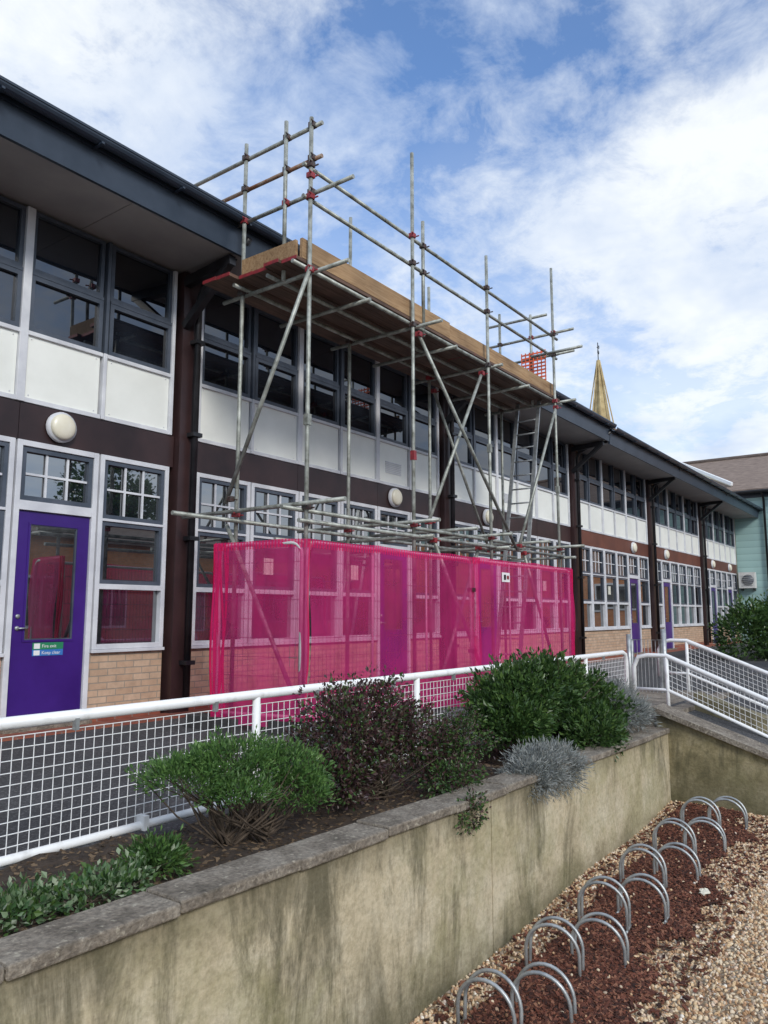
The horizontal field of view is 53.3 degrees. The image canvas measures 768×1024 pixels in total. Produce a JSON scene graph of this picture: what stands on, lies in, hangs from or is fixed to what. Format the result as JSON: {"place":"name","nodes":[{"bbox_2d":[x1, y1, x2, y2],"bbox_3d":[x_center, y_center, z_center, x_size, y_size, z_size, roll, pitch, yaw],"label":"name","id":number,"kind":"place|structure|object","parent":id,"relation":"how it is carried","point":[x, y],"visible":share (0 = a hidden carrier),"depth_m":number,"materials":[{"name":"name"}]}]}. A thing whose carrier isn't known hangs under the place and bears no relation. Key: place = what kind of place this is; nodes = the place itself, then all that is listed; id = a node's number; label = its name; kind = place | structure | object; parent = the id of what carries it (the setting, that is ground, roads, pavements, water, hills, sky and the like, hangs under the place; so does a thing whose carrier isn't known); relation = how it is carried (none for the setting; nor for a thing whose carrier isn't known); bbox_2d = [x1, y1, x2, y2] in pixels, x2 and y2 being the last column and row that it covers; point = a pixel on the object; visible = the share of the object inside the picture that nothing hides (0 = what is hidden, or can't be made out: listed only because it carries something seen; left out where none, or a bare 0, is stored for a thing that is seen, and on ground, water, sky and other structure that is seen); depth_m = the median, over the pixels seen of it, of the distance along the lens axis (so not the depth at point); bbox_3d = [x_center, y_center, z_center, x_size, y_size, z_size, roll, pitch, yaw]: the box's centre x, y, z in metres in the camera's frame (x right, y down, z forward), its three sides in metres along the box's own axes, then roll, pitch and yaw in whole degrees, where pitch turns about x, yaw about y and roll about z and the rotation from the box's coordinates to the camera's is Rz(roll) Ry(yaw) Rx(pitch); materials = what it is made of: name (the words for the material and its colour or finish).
{"place":"outdoors","nodes":[
{"label":"outdoors","id":0,"kind":"place"},
{"bbox_2d":[0,641,767,869],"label":"terrace pavement","id":1,"kind":"structure","parent":0,"point":[679,653],"depth_m":6.18,"materials":[{"name":"concrete"}]},
{"bbox_2d":[0,650,628,867],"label":"white railing","id":2,"kind":"object","parent":1,"relation":"on","point":[143,822],"visible":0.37,"depth_m":3.85,"materials":[{"name":"metal"}]},
{"bbox_2d":[171,116,584,715],"bbox_3d":[0.241,-1.064,11.112,3.000,7.400,7.800,-6,-9,36],"label":"scaffolding","id":3,"kind":"object","parent":1,"relation":"on","point":[315,289],"visible":0.87,"depth_m":10.05,"materials":[{"name":"grey metal"}]},
{"bbox_2d":[185,539,574,739],"bbox_3d":[0.656,1.579,10.263,1.850,1.935,6.720,-6,-9,36],"label":"temporary fence","id":4,"kind":"object","parent":1,"relation":"on","point":[327,638],"visible":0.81,"depth_m":8.00,"materials":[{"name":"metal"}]},
{"bbox_2d":[502,572,509,581],"bbox_3d":[1.710,0.916,10.715,0.010,0.130,0.230,-6,-9,36],"label":"fence notice","id":5,"kind":"object","parent":4,"relation":"attached to","point":[505,577],"visible":1,"depth_m":10.71,"materials":[{"name":"white metal"}]},
{"bbox_2d":[160,236,726,712],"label":"columns and downpipes","id":6,"kind":"structure","parent":1,"relation":"on","point":[194,298],"depth_m":9.66,"materials":[{"name":"black metal"}]},
{"bbox_2d":[495,401,540,661],"bbox_3d":[2.322,0.345,13.231,0.485,5.177,1.179,-6,-9,36],"label":"access ladder","id":7,"kind":"object","parent":1,"relation":"on","point":[528,531],"visible":0.73,"depth_m":13.36,"materials":[{"name":"metal"}]},
{"bbox_2d":[0,0,767,461],"label":"sky","id":8,"kind":"structure","parent":0,"point":[618,148],"materials":[{"name":"blue"}]},
{"bbox_2d":[409,800,767,1023],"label":"gravel","id":9,"kind":"structure","parent":0,"point":[732,988],"depth_m":4.14,"materials":[{"name":"beige gravel"}]},
{"bbox_2d":[590,343,613,422],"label":"church spire","id":10,"kind":"structure","parent":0,"point":[600,403],"depth_m":81.96,"materials":[{"name":"stone"}]},
{"bbox_2d":[703,670,767,705],"bbox_3d":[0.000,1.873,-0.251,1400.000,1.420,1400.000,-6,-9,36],"label":"ground","id":11,"kind":"structure","parent":0,"point":[759,684],"depth_m":12.84,"materials":[{"name":"grey concrete"}]},
{"bbox_2d":[0,731,621,937],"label":"planting bed","id":12,"kind":"object","parent":11,"relation":"on","point":[297,826],"visible":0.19,"depth_m":3.66,"materials":[{"name":"soil"}]},
{"bbox_2d":[0,842,180,936],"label":"variegated groundcover","id":13,"kind":"object","parent":12,"relation":"on","point":[17,903],"visible":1,"depth_m":2.72,"materials":[{"name":"green plant"}]},
{"bbox_2d":[114,824,200,884],"bbox_3d":[-0.958,1.427,3.188,0.374,0.259,0.349,-6,-9,36],"label":"hebe sprig","id":14,"kind":"object","parent":12,"relation":"on","point":[156,852],"visible":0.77,"depth_m":3.15,"materials":[{"name":"green plant"}]},
{"bbox_2d":[124,725,340,847],"bbox_3d":[-0.667,1.300,3.576,1.034,0.584,0.564,5,-9,-35],"label":"hebe bush","id":15,"kind":"object","parent":12,"relation":"on","point":[273,758],"visible":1,"depth_m":3.53,"materials":[{"name":"green plant"}]},
{"bbox_2d":[275,663,461,813],"bbox_3d":[-0.093,1.314,4.530,0.829,0.828,1.323,-6,-9,36],"label":"purple shrub","id":16,"kind":"object","parent":12,"relation":"on","point":[362,779],"visible":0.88,"depth_m":4.38,"materials":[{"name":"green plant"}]},
{"bbox_2d":[403,701,507,835],"bbox_3d":[0.384,1.498,4.671,0.652,0.628,1.245,-2,-8,16],"label":"trailing shrub","id":17,"kind":"object","parent":12,"relation":"on","point":[466,767],"visible":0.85,"depth_m":4.64,"materials":[{"name":"green plant"}]},
{"bbox_2d":[492,735,597,804],"bbox_3d":[1.064,1.712,5.103,0.577,0.439,0.954,-6,-9,36],"label":"lavender clump","id":18,"kind":"object","parent":12,"relation":"on","point":[536,757],"visible":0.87,"depth_m":4.99,"materials":[{"name":"grey plant"}]},
{"bbox_2d":[454,644,639,761],"bbox_3d":[1.383,1.560,6.317,1.277,0.929,2.087,-6,-9,36],"label":"evergreen shrub","id":19,"kind":"object","parent":12,"relation":"on","point":[540,695],"visible":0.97,"depth_m":5.97,"materials":[{"name":"green plant"}]},
{"bbox_2d":[584,671,662,733],"bbox_3d":[2.082,1.742,6.892,0.766,0.582,1.070,-6,-9,36],"label":"lavender clump","id":20,"kind":"object","parent":12,"relation":"on","point":[644,713],"visible":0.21,"depth_m":6.79,"materials":[{"name":"grey plant"}]},
{"bbox_2d":[0,734,670,1023],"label":"retaining wall","id":21,"kind":"structure","parent":11,"relation":"on","point":[407,926],"depth_m":3.40,"materials":[{"name":"beige concrete"}]},
{"bbox_2d":[0,726,669,983],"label":"wall coping","id":22,"kind":"object","parent":21,"relation":"on","point":[28,951],"depth_m":2.81,"materials":[{"name":"concrete"}]},
{"bbox_2d":[0,397,737,721],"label":"walls","id":23,"kind":"structure","parent":11,"relation":"on","point":[119,678],"depth_m":10.41,"materials":[{"name":"brick"}]},
{"bbox_2d":[0,327,734,594],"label":"cladding panels","id":24,"kind":"object","parent":23,"relation":"attached to","point":[58,374],"visible":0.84,"depth_m":10.53,"materials":[{"name":"plastic"}]},
{"bbox_2d":[0,510,735,734],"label":"doors","id":25,"kind":"structure","parent":23,"relation":"in","point":[43,684],"depth_m":8.14,"materials":[{"name":"wood"}]},
{"bbox_2d":[32,642,62,655],"bbox_3d":[-3.513,1.431,7.991,0.006,0.135,0.340,-6,-9,36],"label":"fire exit sign","id":26,"kind":"object","parent":25,"relation":"attached to","point":[52,648],"visible":1,"depth_m":7.99,"materials":[{"name":"green plastic"}]},
{"bbox_2d":[0,206,737,717],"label":"window frames","id":27,"kind":"structure","parent":23,"relation":"attached to","point":[16,504],"depth_m":10.26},
{"bbox_2d":[0,455,735,588],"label":"glazing bars","id":28,"kind":"object","parent":27,"relation":"attached to","point":[45,476],"visible":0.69,"depth_m":10.75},
{"bbox_2d":[0,195,737,605],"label":"window sashes","id":29,"kind":"object","parent":27,"relation":"in","point":[104,301],"depth_m":10.72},
{"bbox_2d":[0,202,732,545],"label":"window glass","id":30,"kind":"object","parent":29,"relation":"in","point":[66,254],"visible":0.84,"depth_m":10.48,"materials":[{"name":"glass"}]},
{"bbox_2d":[0,446,735,643],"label":"window glass","id":31,"kind":"object","parent":29,"relation":"in","point":[126,616],"visible":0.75,"depth_m":9.92,"materials":[{"name":"glass"}]},
{"bbox_2d":[46,412,731,571],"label":"bulkhead lights","id":32,"kind":"object","parent":23,"relation":"attached to","point":[61,427],"visible":0.94,"depth_m":8.25},
{"bbox_2d":[626,629,666,692],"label":"steel gate","id":33,"kind":"structure","parent":11,"relation":"on","point":[630,646],"depth_m":9.65,"materials":[{"name":"silver metal"}]},
{"bbox_2d":[627,689,767,815],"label":"access ramp","id":34,"kind":"structure","parent":11,"relation":"on","point":[712,756],"depth_m":6.91,"materials":[{"name":"concrete"}]},
{"bbox_2d":[632,653,767,738],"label":"ramp railing","id":35,"kind":"object","parent":34,"relation":"on","point":[667,690],"visible":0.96,"depth_m":7.95,"materials":[{"name":"white metal"}]},
{"bbox_2d":[657,638,767,708],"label":"ramp railing","id":36,"kind":"object","parent":34,"relation":"on","point":[724,656],"visible":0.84,"depth_m":9.47,"materials":[{"name":"white metal"}]},
{"bbox_2d":[628,825,766,959],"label":"gravel base","id":37,"kind":"object","parent":11,"relation":"on","point":[663,944],"depth_m":4.33,"materials":[{"name":"brown gravel"}]},
{"bbox_2d":[456,968,522,1023],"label":"cycle rack hoop","id":38,"kind":"object","parent":37,"relation":"on","point":[465,985],"visible":0.99,"depth_m":3.50,"materials":[{"name":"metal"}]},
{"bbox_2d":[510,962,576,1022],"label":"cycle rack hoop","id":39,"kind":"object","parent":37,"relation":"on","point":[524,972],"visible":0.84,"depth_m":3.59,"materials":[{"name":"metal"}]},
{"bbox_2d":[524,916,584,976],"bbox_3d":[0.894,2.329,4.015,0.301,0.351,0.138,-4,-9,26],"label":"cycle rack hoop","id":40,"kind":"object","parent":37,"relation":"on","point":[528,952],"visible":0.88,"depth_m":4.02,"materials":[{"name":"metal"}]},
{"bbox_2d":[423,802,767,1023],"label":"bark mulch","id":41,"kind":"object","parent":37,"relation":"on","point":[588,987],"visible":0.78,"depth_m":4.30,"materials":[{"name":"brown wood"}]},
{"bbox_2d":[699,888,709,894],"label":"crumpled litter","id":42,"kind":"object","parent":41,"relation":"on","point":[704,891],"visible":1,"depth_m":4.89,"materials":[{"name":"white paper"}]},
{"bbox_2d":[570,912,628,967],"bbox_3d":[1.164,2.350,4.135,0.302,0.316,0.134,-4,-9,26],"label":"cycle rack hoop","id":43,"kind":"object","parent":37,"relation":"on","point":[583,920],"visible":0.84,"depth_m":4.13,"materials":[{"name":"metal"}]},
{"bbox_2d":[577,876,631,933],"bbox_3d":[1.309,2.369,4.553,0.300,0.351,0.138,-4,-9,28],"label":"cycle rack hoop","id":44,"kind":"object","parent":37,"relation":"on","point":[580,903],"visible":0.89,"depth_m":4.56,"materials":[{"name":"metal"}]},
{"bbox_2d":[449,809,767,1023],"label":"stray pebbles","id":45,"kind":"object","parent":37,"relation":"on","point":[574,967],"visible":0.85,"depth_m":4.49,"materials":[{"name":"stone"}]},
{"bbox_2d":[616,873,669,923],"bbox_3d":[1.579,2.390,4.673,0.302,0.316,0.134,-4,-9,30],"label":"cycle rack hoop","id":46,"kind":"object","parent":37,"relation":"on","point":[631,878],"visible":0.85,"depth_m":4.67,"materials":[{"name":"metal"}]},
{"bbox_2d":[618,843,667,892],"bbox_3d":[1.724,2.408,5.092,0.302,0.351,0.138,-5,-9,31],"label":"cycle rack hoop","id":47,"kind":"object","parent":37,"relation":"on","point":[631,848],"visible":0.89,"depth_m":5.10,"materials":[{"name":"metal"}]},
{"bbox_2d":[652,818,696,857],"bbox_3d":[2.139,2.448,5.630,0.301,0.351,0.138,-4,-9,30],"label":"cycle rack hoop","id":48,"kind":"object","parent":37,"relation":"on","point":[668,821],"visible":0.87,"depth_m":5.64,"materials":[{"name":"metal"}]},
{"bbox_2d":[652,842,700,880],"bbox_3d":[1.994,2.430,5.211,0.302,0.316,0.134,-5,-9,32],"label":"cycle rack hoop","id":49,"kind":"object","parent":37,"relation":"on","point":[655,862],"visible":0.8,"depth_m":5.21,"materials":[{"name":"metal"}]},
{"bbox_2d":[680,796,721,833],"bbox_3d":[2.554,2.488,6.168,0.302,0.351,0.138,-4,-9,30],"label":"cycle rack hoop","id":50,"kind":"object","parent":37,"relation":"on","point":[692,799],"visible":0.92,"depth_m":6.18,"materials":[{"name":"metal"}]},
{"bbox_2d":[683,817,726,851],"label":"cycle rack hoop","id":51,"kind":"object","parent":37,"relation":"on","point":[719,829],"visible":0.81,"depth_m":5.75,"materials":[{"name":"metal"}]},
{"bbox_2d":[707,796,747,830],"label":"cycle rack hoop","id":52,"kind":"object","parent":37,"relation":"on","point":[744,811],"visible":0.84,"depth_m":6.28,"materials":[{"name":"metal"}]},
{"bbox_2d":[679,452,767,641],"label":"teal school wing","id":53,"kind":"structure","parent":11,"relation":"on","point":[745,476],"depth_m":34.49,"materials":[{"name":"teal paint"}]},
{"bbox_2d":[738,572,756,590],"bbox_3d":[16.140,3.082,33.928,0.650,0.800,0.540,-6,-9,36],"label":"air conditioning unit","id":54,"kind":"object","parent":53,"relation":"on","point":[747,579],"visible":1,"depth_m":33.75,"materials":[{"name":"white metal"}]},
{"bbox_2d":[707,589,767,660],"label":"dark hedge","id":55,"kind":"object","parent":11,"relation":"on","point":[752,618],"visible":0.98,"depth_m":19.83,"materials":[{"name":"green plant"}]},
{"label":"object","id":56,"kind":"object","parent":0,"visible":0},
{"bbox_2d":[0,75,762,518],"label":"roof","id":57,"kind":"structure","parent":56,"relation":"on","point":[56,163],"depth_m":8.51,"materials":[{"name":"black metal"}]}
]}

